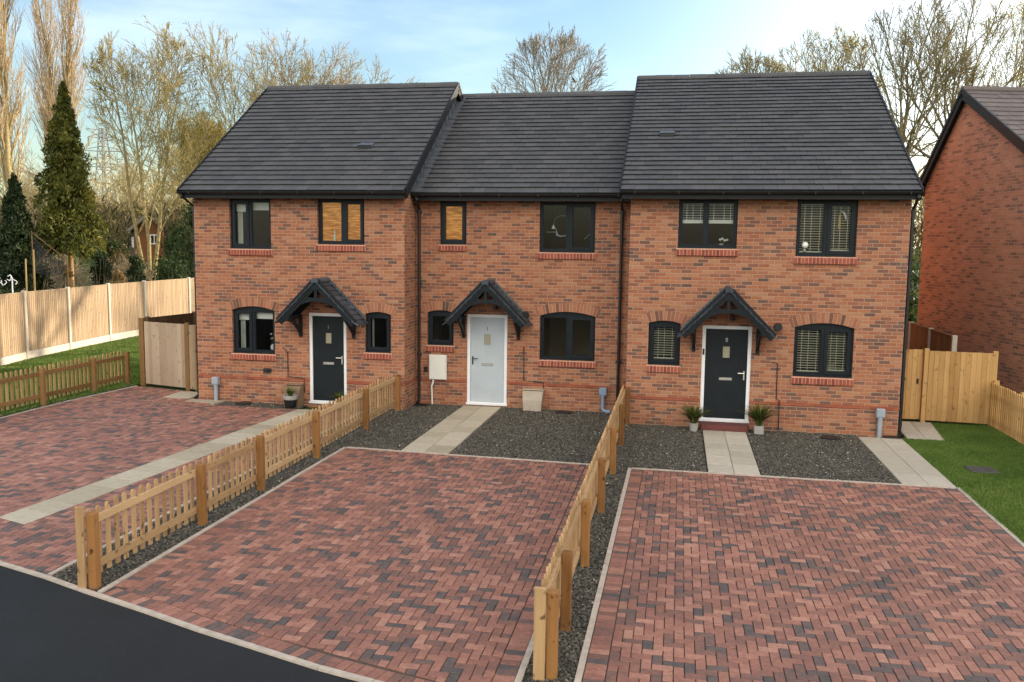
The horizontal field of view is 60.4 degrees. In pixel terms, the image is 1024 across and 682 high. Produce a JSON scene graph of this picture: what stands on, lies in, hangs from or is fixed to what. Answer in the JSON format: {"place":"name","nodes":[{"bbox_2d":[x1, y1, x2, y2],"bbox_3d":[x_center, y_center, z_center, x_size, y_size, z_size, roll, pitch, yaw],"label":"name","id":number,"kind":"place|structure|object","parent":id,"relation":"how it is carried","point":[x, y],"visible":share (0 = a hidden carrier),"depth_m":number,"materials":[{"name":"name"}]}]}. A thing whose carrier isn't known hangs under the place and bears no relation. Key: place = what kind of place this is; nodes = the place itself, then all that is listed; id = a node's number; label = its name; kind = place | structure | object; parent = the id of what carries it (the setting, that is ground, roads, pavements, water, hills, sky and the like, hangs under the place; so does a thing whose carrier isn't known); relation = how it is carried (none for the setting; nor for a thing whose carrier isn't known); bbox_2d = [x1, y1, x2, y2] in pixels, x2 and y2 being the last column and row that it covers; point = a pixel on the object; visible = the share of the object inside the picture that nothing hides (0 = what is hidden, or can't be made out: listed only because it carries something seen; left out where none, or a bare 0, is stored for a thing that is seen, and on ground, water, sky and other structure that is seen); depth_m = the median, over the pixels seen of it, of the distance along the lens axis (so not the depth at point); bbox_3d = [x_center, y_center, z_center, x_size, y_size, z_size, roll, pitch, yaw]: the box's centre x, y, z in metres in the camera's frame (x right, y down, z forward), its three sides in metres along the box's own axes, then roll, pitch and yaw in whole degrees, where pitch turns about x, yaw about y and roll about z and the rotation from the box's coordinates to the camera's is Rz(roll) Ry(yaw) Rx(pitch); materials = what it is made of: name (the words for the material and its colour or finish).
{"place":"outdoors","nodes":[
{"label":"outdoors","id":0,"kind":"place"},
{"bbox_2d":[0,335,139,415],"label":"grass","id":1,"kind":"structure","parent":0,"point":[130,345],"depth_m":26.42,"materials":[{"name":"green plant"}]},
{"bbox_2d":[0,409,321,523],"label":"path","id":2,"kind":"structure","parent":0,"point":[35,512],"depth_m":14.62,"materials":[{"name":"grey concrete"}]},
{"bbox_2d":[0,386,344,574],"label":"driveway","id":3,"kind":"structure","parent":0,"point":[49,452],"depth_m":16.27,"materials":[{"name":"red brick"}]},
{"bbox_2d":[0,566,357,681],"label":"road","id":4,"kind":"structure","parent":0,"point":[50,631],"depth_m":8.41,"materials":[{"name":"black asphalt"}]},
{"bbox_2d":[164,391,197,398],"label":"path","id":5,"kind":"structure","parent":0,"point":[184,394],"depth_m":21.98,"materials":[{"name":"beige concrete"}]},
{"bbox_2d":[1,385,361,416],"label":"gravel","id":6,"kind":"structure","parent":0,"point":[232,403],"depth_m":20.87,"materials":[{"name":"grey gravel"}]},
{"bbox_2d":[279,386,297,407],"bbox_3d":[-5.177,1.306,20.554,0.471,0.509,0.522,2,6,11],"label":"potted plant","id":7,"kind":"object","parent":6,"relation":"on","point":[290,399],"visible":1,"depth_m":20.46,"materials":[{"name":"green plant"}]},
{"bbox_2d":[284,383,303,406],"bbox_3d":[-5.173,1.288,20.880,0.420,0.532,0.288,2,6,11],"label":"gas meter box","id":8,"kind":"object","parent":6,"relation":"on","point":[299,387],"visible":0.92,"depth_m":20.80,"materials":[{"name":"brown plastic"}]},
{"bbox_2d":[52,403,462,590],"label":"gravel","id":9,"kind":"structure","parent":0,"point":[353,438],"depth_m":15.72,"materials":[{"name":"grey gravel"}]},
{"bbox_2d":[102,448,589,681],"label":"driveway","id":10,"kind":"structure","parent":0,"point":[288,523],"depth_m":10.57,"materials":[{"name":"red brick"}]},
{"bbox_2d":[402,406,500,453],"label":"path","id":11,"kind":"structure","parent":0,"point":[449,433],"depth_m":18.26,"materials":[{"name":"beige concrete"}]},
{"bbox_2d":[0,241,986,588],"bbox_3d":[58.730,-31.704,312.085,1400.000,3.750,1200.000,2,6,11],"label":"ground","id":12,"kind":"structure","parent":0,"point":[88,277],"depth_m":49.60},
{"bbox_2d":[0,0,41,193],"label":"poplar tree","id":13,"kind":"object","parent":12,"relation":"on","point":[6,157],"visible":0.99,"depth_m":79.90,"materials":[{"name":"brown plant"}]},
{"bbox_2d":[0,171,55,293],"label":"conifer tree","id":14,"kind":"object","parent":12,"relation":"on","point":[15,217],"visible":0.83,"depth_m":38.27,"materials":[{"name":"green plant"}]},
{"bbox_2d":[19,259,54,291],"bbox_3d":[-20.589,-2.025,38.376,1.758,3.133,1.763,2,6,11],"label":"shrub","id":15,"kind":"object","parent":12,"relation":"on","point":[40,279],"visible":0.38,"depth_m":38.30,"materials":[{"name":"green plant"}]},
{"bbox_2d":[31,231,68,286],"bbox_3d":[-19.257,-2.449,36.784,1.408,4.250,0.230,0,6,-9],"label":"net frame","id":16,"kind":"object","parent":12,"relation":"on","point":[63,265],"visible":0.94,"depth_m":36.63,"materials":[{"name":"metal"}]},
{"bbox_2d":[1,148,104,264],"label":"bare tree","id":17,"kind":"object","parent":12,"relation":"on","point":[32,175],"visible":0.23,"depth_m":56.22,"materials":[{"name":"brown plant"}]},
{"bbox_2d":[17,0,98,167],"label":"poplar tree","id":18,"kind":"object","parent":12,"relation":"on","point":[48,98],"visible":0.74,"depth_m":83.90,"materials":[{"name":"brown plant"}]},
{"bbox_2d":[24,249,94,288],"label":"bare bush","id":19,"kind":"object","parent":12,"relation":"on","point":[77,274],"visible":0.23,"depth_m":44.58,"materials":[{"name":"brown plant"}]},
{"bbox_2d":[0,351,130,410],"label":"picket fence","id":20,"kind":"object","parent":12,"relation":"on","point":[44,394],"visible":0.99,"depth_m":21.30,"materials":[{"name":"brown wood"}]},
{"bbox_2d":[0,385,136,417],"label":"kerb","id":21,"kind":"structure","parent":12,"relation":"on","point":[67,401],"depth_m":20.97,"materials":[{"name":"concrete"}]},
{"bbox_2d":[29,80,114,286],"bbox_3d":[-20.467,-6.229,40.274,3.488,11.154,3.848,6,8,41],"label":"conifer tree","id":22,"kind":"object","parent":12,"relation":"on","point":[64,225],"visible":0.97,"depth_m":39.59,"materials":[{"name":"green plant"}]},
{"bbox_2d":[0,277,194,365],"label":"board fence","id":23,"kind":"object","parent":12,"relation":"on","point":[71,318],"visible":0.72,"depth_m":31.34,"materials":[{"name":"wood"}]},
{"bbox_2d":[87,249,115,285],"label":"shrub","id":24,"kind":"object","parent":12,"relation":"on","point":[102,269],"visible":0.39,"depth_m":40.14,"materials":[{"name":"green plant"}]},
{"bbox_2d":[85,128,126,220],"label":"pylon","id":25,"kind":"object","parent":12,"relation":"on","point":[102,133],"visible":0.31,"depth_m":174.15,"materials":[{"name":"metal"}]},
{"bbox_2d":[95,235,128,272],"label":"shrub","id":26,"kind":"object","parent":12,"relation":"on","point":[114,245],"visible":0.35,"depth_m":54.12,"materials":[{"name":"green plant"}]},
{"bbox_2d":[108,269,127,284],"bbox_3d":[-17.378,-1.839,38.822,1.122,2.714,0.988,4,7,29],"label":"shrub","id":27,"kind":"object","parent":12,"relation":"on","point":[117,276],"visible":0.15,"depth_m":38.72,"materials":[{"name":"brown plant"}]},
{"bbox_2d":[93,244,148,283],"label":"shrub","id":28,"kind":"object","parent":12,"relation":"on","point":[120,256],"visible":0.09,"depth_m":48.97,"materials":[{"name":"green plant"}]},
{"bbox_2d":[100,251,155,283],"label":"bare bush","id":29,"kind":"object","parent":12,"relation":"on","point":[122,269],"visible":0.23,"depth_m":44.05,"materials":[{"name":"brown plant"}]},
{"bbox_2d":[123,254,147,281],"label":"shrub","id":30,"kind":"object","parent":12,"relation":"on","point":[136,267],"visible":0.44,"depth_m":40.43,"materials":[{"name":"green plant"}]},
{"bbox_2d":[126,216,163,260],"bbox_3d":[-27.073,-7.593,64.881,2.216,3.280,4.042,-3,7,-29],"label":"house","id":31,"kind":"structure","parent":12,"relation":"on","point":[152,231],"depth_m":63.84,"materials":[{"name":"brown brick"}]},
{"bbox_2d":[73,15,217,280],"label":"bare tree","id":32,"kind":"object","parent":12,"relation":"on","point":[127,74],"visible":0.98,"depth_m":51.36,"materials":[{"name":"brown plant"}]},
{"bbox_2d":[138,318,196,390],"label":"side gate","id":33,"kind":"structure","parent":12,"relation":"on","point":[167,352],"depth_m":23.13,"materials":[{"name":"beige wood"}]},
{"bbox_2d":[147,251,192,280],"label":"shrub","id":34,"kind":"object","parent":12,"relation":"on","point":[171,269],"visible":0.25,"depth_m":41.52,"materials":[{"name":"green plant"}]},
{"bbox_2d":[145,311,195,384],"bbox_3d":[-9.015,-0.010,26.366,0.132,1.850,5.503,3,7,18],"label":"board fence","id":35,"kind":"object","parent":12,"relation":"on","point":[183,318],"visible":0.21,"depth_m":24.80,"materials":[{"name":"brown wood"}]},
{"bbox_2d":[149,198,193,278],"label":"shrub","id":36,"kind":"object","parent":12,"relation":"on","point":[186,247],"visible":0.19,"depth_m":44.71,"materials":[{"name":"green plant"}]},
{"bbox_2d":[152,219,193,279],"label":"shrub","id":37,"kind":"object","parent":12,"relation":"on","point":[173,232],"visible":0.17,"depth_m":47.61,"materials":[{"name":"green plant"}]},
{"bbox_2d":[134,107,232,206],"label":"bare tree","id":38,"kind":"object","parent":12,"relation":"on","point":[186,136],"visible":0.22,"depth_m":56.34,"materials":[{"name":"brown plant"}]},
{"bbox_2d":[152,126,224,205],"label":"bare tree","id":39,"kind":"object","parent":12,"relation":"on","point":[170,204],"visible":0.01,"depth_m":67.62,"materials":[{"name":"brown plant"}]},
{"bbox_2d":[0,560,383,681],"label":"road kerb","id":40,"kind":"structure","parent":12,"relation":"on","point":[287,657],"depth_m":8.79,"materials":[{"name":"concrete"}]},
{"bbox_2d":[154,116,234,210],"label":"bare tree","id":41,"kind":"object","parent":12,"relation":"on","point":[200,134],"visible":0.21,"depth_m":52.78,"materials":[{"name":"brown plant"}]},
{"bbox_2d":[48,412,361,575],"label":"kerb","id":42,"kind":"structure","parent":12,"relation":"on","point":[65,566],"depth_m":11.86,"materials":[{"name":"concrete"}]},
{"bbox_2d":[97,447,345,593],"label":"kerb","id":43,"kind":"structure","parent":12,"relation":"on","point":[134,571],"depth_m":11.75,"materials":[{"name":"concrete"}]},
{"bbox_2d":[74,373,400,591],"bbox_3d":[-3.714,1.766,15.102,0.205,1.030,10.955,2,6,11],"label":"picket fence","id":44,"kind":"object","parent":12,"relation":"on","point":[97,560],"visible":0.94,"depth_m":12.47,"materials":[{"name":"brown wood"}]},
{"bbox_2d":[176,20,333,142],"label":"bare tree","id":45,"kind":"object","parent":12,"relation":"on","point":[218,69],"visible":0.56,"depth_m":54.45,"materials":[{"name":"brown plant"}]},
{"bbox_2d":[176,82,463,409],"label":"terraced house","id":46,"kind":"structure","parent":12,"relation":"on","point":[279,185],"depth_m":20.92,"materials":[{"name":"brick"}]},
{"bbox_2d":[228,199,271,255],"bbox_3d":[-6.173,-2.701,20.909,1.113,1.336,0.303,2,6,11],"label":"window","id":47,"kind":"structure","parent":46,"relation":"in","point":[240,206],"depth_m":20.90,"materials":[{"name":"black glass"}]},
{"bbox_2d":[231,306,275,360],"bbox_3d":[-6.173,-0.196,21.180,1.149,1.296,0.303,2,6,11],"label":"window","id":48,"kind":"structure","parent":46,"relation":"in","point":[249,313],"depth_m":21.16,"materials":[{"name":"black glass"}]},
{"bbox_2d":[313,316,343,400],"bbox_3d":[-4.342,0.418,20.831,0.778,2.015,0.105,2,6,11],"label":"door","id":49,"kind":"structure","parent":46,"relation":"in","point":[328,331],"depth_m":20.83,"materials":[{"name":"black plastic"}]},
{"bbox_2d":[316,199,365,251],"bbox_3d":[-3.955,-2.686,20.435,1.206,1.206,0.206,2,6,11],"label":"window","id":50,"kind":"structure","parent":46,"relation":"in","point":[344,216],"depth_m":20.48,"materials":[{"name":"black glass"}]},
{"bbox_2d":[363,312,391,359],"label":"window","id":51,"kind":"structure","parent":46,"relation":"in","point":[385,352],"depth_m":20.54,"materials":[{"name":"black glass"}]},
{"bbox_2d":[221,27,419,127],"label":"bare tree","id":52,"kind":"object","parent":12,"relation":"on","point":[329,75],"visible":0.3,"depth_m":54.37,"materials":[{"name":"brown plant"}]},
{"bbox_2d":[0,193,924,263],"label":"undergrowth","id":53,"kind":"object","parent":12,"relation":"on","point":[122,232],"visible":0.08,"depth_m":69.77,"materials":[{"name":"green plant"}]},
{"bbox_2d":[0,137,934,250],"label":"distant wood","id":54,"kind":"object","parent":12,"relation":"on","point":[119,182],"visible":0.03,"depth_m":92.20,"materials":[{"name":"brown plant"}]},
{"bbox_2d":[346,446,589,464],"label":"kerb","id":55,"kind":"structure","parent":12,"relation":"on","point":[467,455],"depth_m":16.13,"materials":[{"name":"concrete"}]},
{"bbox_2d":[410,90,634,412],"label":"terraced house","id":56,"kind":"structure","parent":12,"relation":"on","point":[515,295],"depth_m":20.82,"materials":[{"name":"brick"}]},
{"bbox_2d":[429,354,446,403],"bbox_3d":[-1.786,0.928,21.189,0.435,1.206,0.104,2,6,11],"label":"meter box","id":57,"kind":"object","parent":56,"relation":"attached to","point":[437,366],"visible":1,"depth_m":21.12,"materials":[{"name":"white plastic"}]},
{"bbox_2d":[429,355,445,379],"bbox_3d":[-1.790,0.634,21.117,0.405,0.575,0.025,2,6,11],"label":"cabinet door","id":58,"kind":"structure","parent":57,"relation":"in","point":[437,364],"depth_m":21.12,"materials":[{"name":"white plastic"}]},
{"bbox_2d":[426,310,454,351],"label":"window","id":59,"kind":"structure","parent":56,"relation":"in","point":[433,345],"depth_m":21.15,"materials":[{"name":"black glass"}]},
{"bbox_2d":[438,201,466,250],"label":"window","id":60,"kind":"structure","parent":56,"relation":"in","point":[453,213],"depth_m":20.87,"materials":[{"name":"black glass"}]},
{"bbox_2d":[470,317,504,402],"bbox_3d":[-0.590,0.454,21.006,0.824,2.030,0.105,2,6,11],"label":"door","id":61,"kind":"structure","parent":56,"relation":"in","point":[487,334],"depth_m":21.01,"materials":[{"name":"white plastic"}]},
{"bbox_2d":[538,202,595,259],"bbox_3d":[1.282,-2.550,20.326,1.347,1.322,0.185,2,6,11],"label":"window","id":62,"kind":"structure","parent":56,"relation":"in","point":[585,253],"depth_m":20.32,"materials":[{"name":"black glass"}]},
{"bbox_2d":[538,312,595,367],"bbox_3d":[1.297,-0.037,20.595,1.356,1.296,0.185,2,6,11],"label":"window","id":63,"kind":"structure","parent":56,"relation":"in","point":[582,360],"depth_m":20.59,"materials":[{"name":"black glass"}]},
{"bbox_2d":[514,632,533,681],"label":"kerb","id":64,"kind":"structure","parent":12,"relation":"on","point":[521,673],"depth_m":8.18,"materials":[{"name":"concrete"}]},
{"bbox_2d":[491,20,614,92],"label":"bare tree","id":65,"kind":"object","parent":12,"relation":"on","point":[558,65],"visible":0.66,"depth_m":50.46,"materials":[{"name":"brown plant"}]},
{"bbox_2d":[533,385,630,681],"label":"picket fence","id":66,"kind":"object","parent":12,"relation":"on","point":[552,598],"visible":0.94,"depth_m":9.35,"materials":[{"name":"brown wood"}]},
{"bbox_2d":[574,468,631,681],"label":"kerb","id":67,"kind":"structure","parent":12,"relation":"on","point":[585,650],"depth_m":9.85,"materials":[{"name":"concrete"}]},
{"bbox_2d":[711,43,794,73],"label":"bare tree","id":68,"kind":"object","parent":12,"relation":"on","point":[766,64],"visible":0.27,"depth_m":51.78,"materials":[{"name":"brown plant"}]},
{"bbox_2d":[619,70,923,437],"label":"terraced house","id":69,"kind":"structure","parent":12,"relation":"on","point":[766,174],"depth_m":18.68,"materials":[{"name":"brick"}]},
{"bbox_2d":[646,321,680,372],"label":"window","id":70,"kind":"structure","parent":69,"relation":"in","point":[659,366],"depth_m":19.04,"materials":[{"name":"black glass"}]},
{"bbox_2d":[676,199,737,255],"bbox_3d":[4.140,-2.394,18.626,1.273,1.186,0.260,2,6,11],"label":"window","id":71,"kind":"structure","parent":69,"relation":"in","point":[715,250],"depth_m":18.62,"materials":[{"name":"black glass"}]},
{"bbox_2d":[703,329,747,418],"bbox_3d":[4.569,0.706,18.836,0.871,1.925,0.105,2,6,11],"label":"door","id":72,"kind":"structure","parent":69,"relation":"in","point":[726,349],"depth_m":18.84,"materials":[{"name":"grey plastic"}]},
{"bbox_2d":[791,323,853,385],"bbox_3d":[6.514,0.266,18.458,1.245,1.296,0.260,2,6,11],"label":"window","id":73,"kind":"structure","parent":69,"relation":"in","point":[824,328],"depth_m":18.45,"materials":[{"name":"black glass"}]},
{"bbox_2d":[794,200,857,264],"bbox_3d":[6.489,-2.248,18.191,1.247,1.322,0.260,2,6,11],"label":"window","id":74,"kind":"structure","parent":69,"relation":"in","point":[826,256],"depth_m":18.18,"materials":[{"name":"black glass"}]},
{"bbox_2d":[632,467,955,488],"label":"kerb","id":75,"kind":"structure","parent":12,"relation":"on","point":[795,478],"depth_m":14.85,"materials":[{"name":"concrete"}]},
{"bbox_2d":[771,16,889,100],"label":"bare tree","id":76,"kind":"object","parent":12,"relation":"on","point":[845,47],"visible":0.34,"depth_m":47.84,"materials":[{"name":"brown plant"}]},
{"bbox_2d":[876,408,885,437],"bbox_3d":[7.620,1.709,18.227,0.170,0.620,0.122,2,6,11],"label":"meter post","id":77,"kind":"object","parent":12,"relation":"on","point":[880,414],"visible":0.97,"depth_m":18.19,"materials":[{"name":"grey plastic"}]},
{"bbox_2d":[835,0,985,177],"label":"bare tree","id":78,"kind":"object","parent":12,"relation":"on","point":[917,120],"visible":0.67,"depth_m":37.80,"materials":[{"name":"brown plant"}]},
{"bbox_2d":[908,296,917,322],"bbox_3d":[13.242,-0.781,30.459,1.827,3.268,1.824,-4,8,-36],"label":"shrub","id":79,"kind":"object","parent":12,"relation":"on","point":[912,302],"visible":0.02,"depth_m":29.95,"materials":[{"name":"green plant"}]},
{"bbox_2d":[910,234,921,322],"bbox_3d":[15.447,-2.650,36.709,4.746,5.223,4.202,2,6,11],"label":"shrub","id":80,"kind":"object","parent":12,"relation":"on","point":[916,279],"visible":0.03,"depth_m":36.32,"materials":[{"name":"green plant"}]},
{"bbox_2d":[907,321,957,400],"bbox_3d":[10.802,0.534,23.342,0.111,1.930,5.641,2,6,10],"label":"board fence","id":81,"kind":"object","parent":12,"relation":"on","point":[921,337],"visible":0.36,"depth_m":22.39,"materials":[{"name":"wood"}]},
{"bbox_2d":[875,0,1023,158],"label":"bare tree","id":82,"kind":"object","parent":12,"relation":"on","point":[987,37],"visible":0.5,"depth_m":40.52,"materials":[{"name":"brown plant"}]},
{"bbox_2d":[919,348,998,425],"bbox_3d":[9.951,1.046,19.621,1.494,1.710,0.112,3,7,16],"label":"board fence","id":83,"kind":"object","parent":12,"relation":"on","point":[957,388],"visible":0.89,"depth_m":19.58,"materials":[{"name":"beige wood"}]},
{"bbox_2d":[902,349,923,418],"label":"garden gate","id":84,"kind":"structure","parent":83,"relation":"attached to","point":[912,383],"depth_m":19.86,"materials":[{"name":"brown wood"}]},
{"bbox_2d":[925,0,1023,142],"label":"bare tree","id":85,"kind":"object","parent":12,"relation":"on","point":[1021,33],"visible":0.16,"depth_m":46.10,"materials":[{"name":"brown plant"}]},
{"bbox_2d":[956,487,1023,547],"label":"kerb","id":86,"kind":"structure","parent":12,"relation":"on","point":[1006,530],"depth_m":12.66,"materials":[{"name":"concrete"}]},
{"bbox_2d":[988,380,1023,444],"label":"picket fence","id":87,"kind":"object","parent":12,"relation":"on","point":[1006,411],"visible":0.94,"depth_m":18.30,"materials":[{"name":"brown wood"}]},
{"bbox_2d":[0,0,1023,248],"label":"sky","id":88,"kind":"structure","parent":0,"point":[465,42],"materials":[{"name":"blue"}]},
{"bbox_2d":[450,407,624,463],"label":"gravel","id":89,"kind":"structure","parent":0,"point":[494,450],"depth_m":17.91,"materials":[{"name":"grey gravel"}]},
{"bbox_2d":[522,388,544,411],"bbox_3d":[0.495,1.390,20.695,0.510,0.512,0.288,2,6,11],"label":"gas meter box","id":90,"kind":"object","parent":89,"relation":"on","point":[533,398],"visible":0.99,"depth_m":20.58,"materials":[{"name":"beige plastic"}]},
{"bbox_2d":[599,387,610,412],"bbox_3d":[2.157,1.383,20.441,0.277,0.597,0.130,3,7,17],"label":"meter post","id":91,"kind":"object","parent":89,"relation":"on","point":[602,392],"visible":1,"depth_m":20.40,"materials":[{"name":"grey plastic"}]},
{"bbox_2d":[523,466,627,681],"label":"gravel","id":92,"kind":"structure","parent":0,"point":[592,587],"depth_m":10.16,"materials":[{"name":"grey gravel"}]},
{"bbox_2d":[703,430,759,474],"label":"path","id":93,"kind":"structure","parent":0,"point":[728,452],"depth_m":16.56,"materials":[{"name":"beige concrete"}]},
{"bbox_2d":[609,423,900,483],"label":"gravel","id":94,"kind":"structure","parent":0,"point":[783,441],"depth_m":16.61,"materials":[{"name":"grey gravel"}]},
{"bbox_2d":[677,403,718,431],"bbox_3d":[3.854,1.591,18.493,0.979,0.621,1.196,2,6,11],"label":"potted plant","id":95,"kind":"object","parent":94,"relation":"on","point":[693,414],"visible":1,"depth_m":18.48,"materials":[{"name":"green plant"}]},
{"bbox_2d":[700,421,747,432],"bbox_3d":[4.517,1.836,18.748,0.980,0.135,0.336,2,6,11],"label":"door step","id":96,"kind":"object","parent":94,"relation":"on","point":[730,427],"depth_m":18.61,"materials":[{"name":"red brick"}]},
{"bbox_2d":[735,403,781,434],"bbox_3d":[5.077,1.588,18.323,1.205,0.695,1.375,2,6,11],"label":"potted plant","id":97,"kind":"object","parent":94,"relation":"on","point":[756,415],"visible":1,"depth_m":18.27,"materials":[{"name":"green plant"}]},
{"bbox_2d":[581,469,1023,681],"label":"driveway","id":98,"kind":"structure","parent":0,"point":[988,556],"depth_m":10.14,"materials":[{"name":"red brick"}]},
{"bbox_2d":[858,437,955,487],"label":"path","id":99,"kind":"structure","parent":0,"point":[902,461],"depth_m":16.01,"materials":[{"name":"beige concrete"}]},
{"bbox_2d":[901,421,944,440],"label":"path","id":100,"kind":"structure","parent":0,"point":[922,430],"depth_m":18.77,"materials":[{"name":"beige concrete"}]},
{"bbox_2d":[903,422,1023,543],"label":"grass","id":101,"kind":"structure","parent":0,"point":[1002,453],"depth_m":16.00,"materials":[{"name":"green plant"}]},
{"bbox_2d":[917,86,1023,393],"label":"neighbouring house","id":102,"kind":"structure","parent":0,"point":[971,290],"depth_m":22.13,"materials":[{"name":"brick"}]},
{"label":"lawn","id":103,"kind":"structure","parent":0,"visible":0},
{"bbox_2d":[965,466,999,473],"bbox_3d":[8.290,2.287,15.535,0.470,0.060,0.420,2,6,11],"label":"manhole cover","id":104,"kind":"object","parent":103,"relation":"on","point":[978,469],"visible":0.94,"depth_m":15.49,"materials":[{"name":"metal"}]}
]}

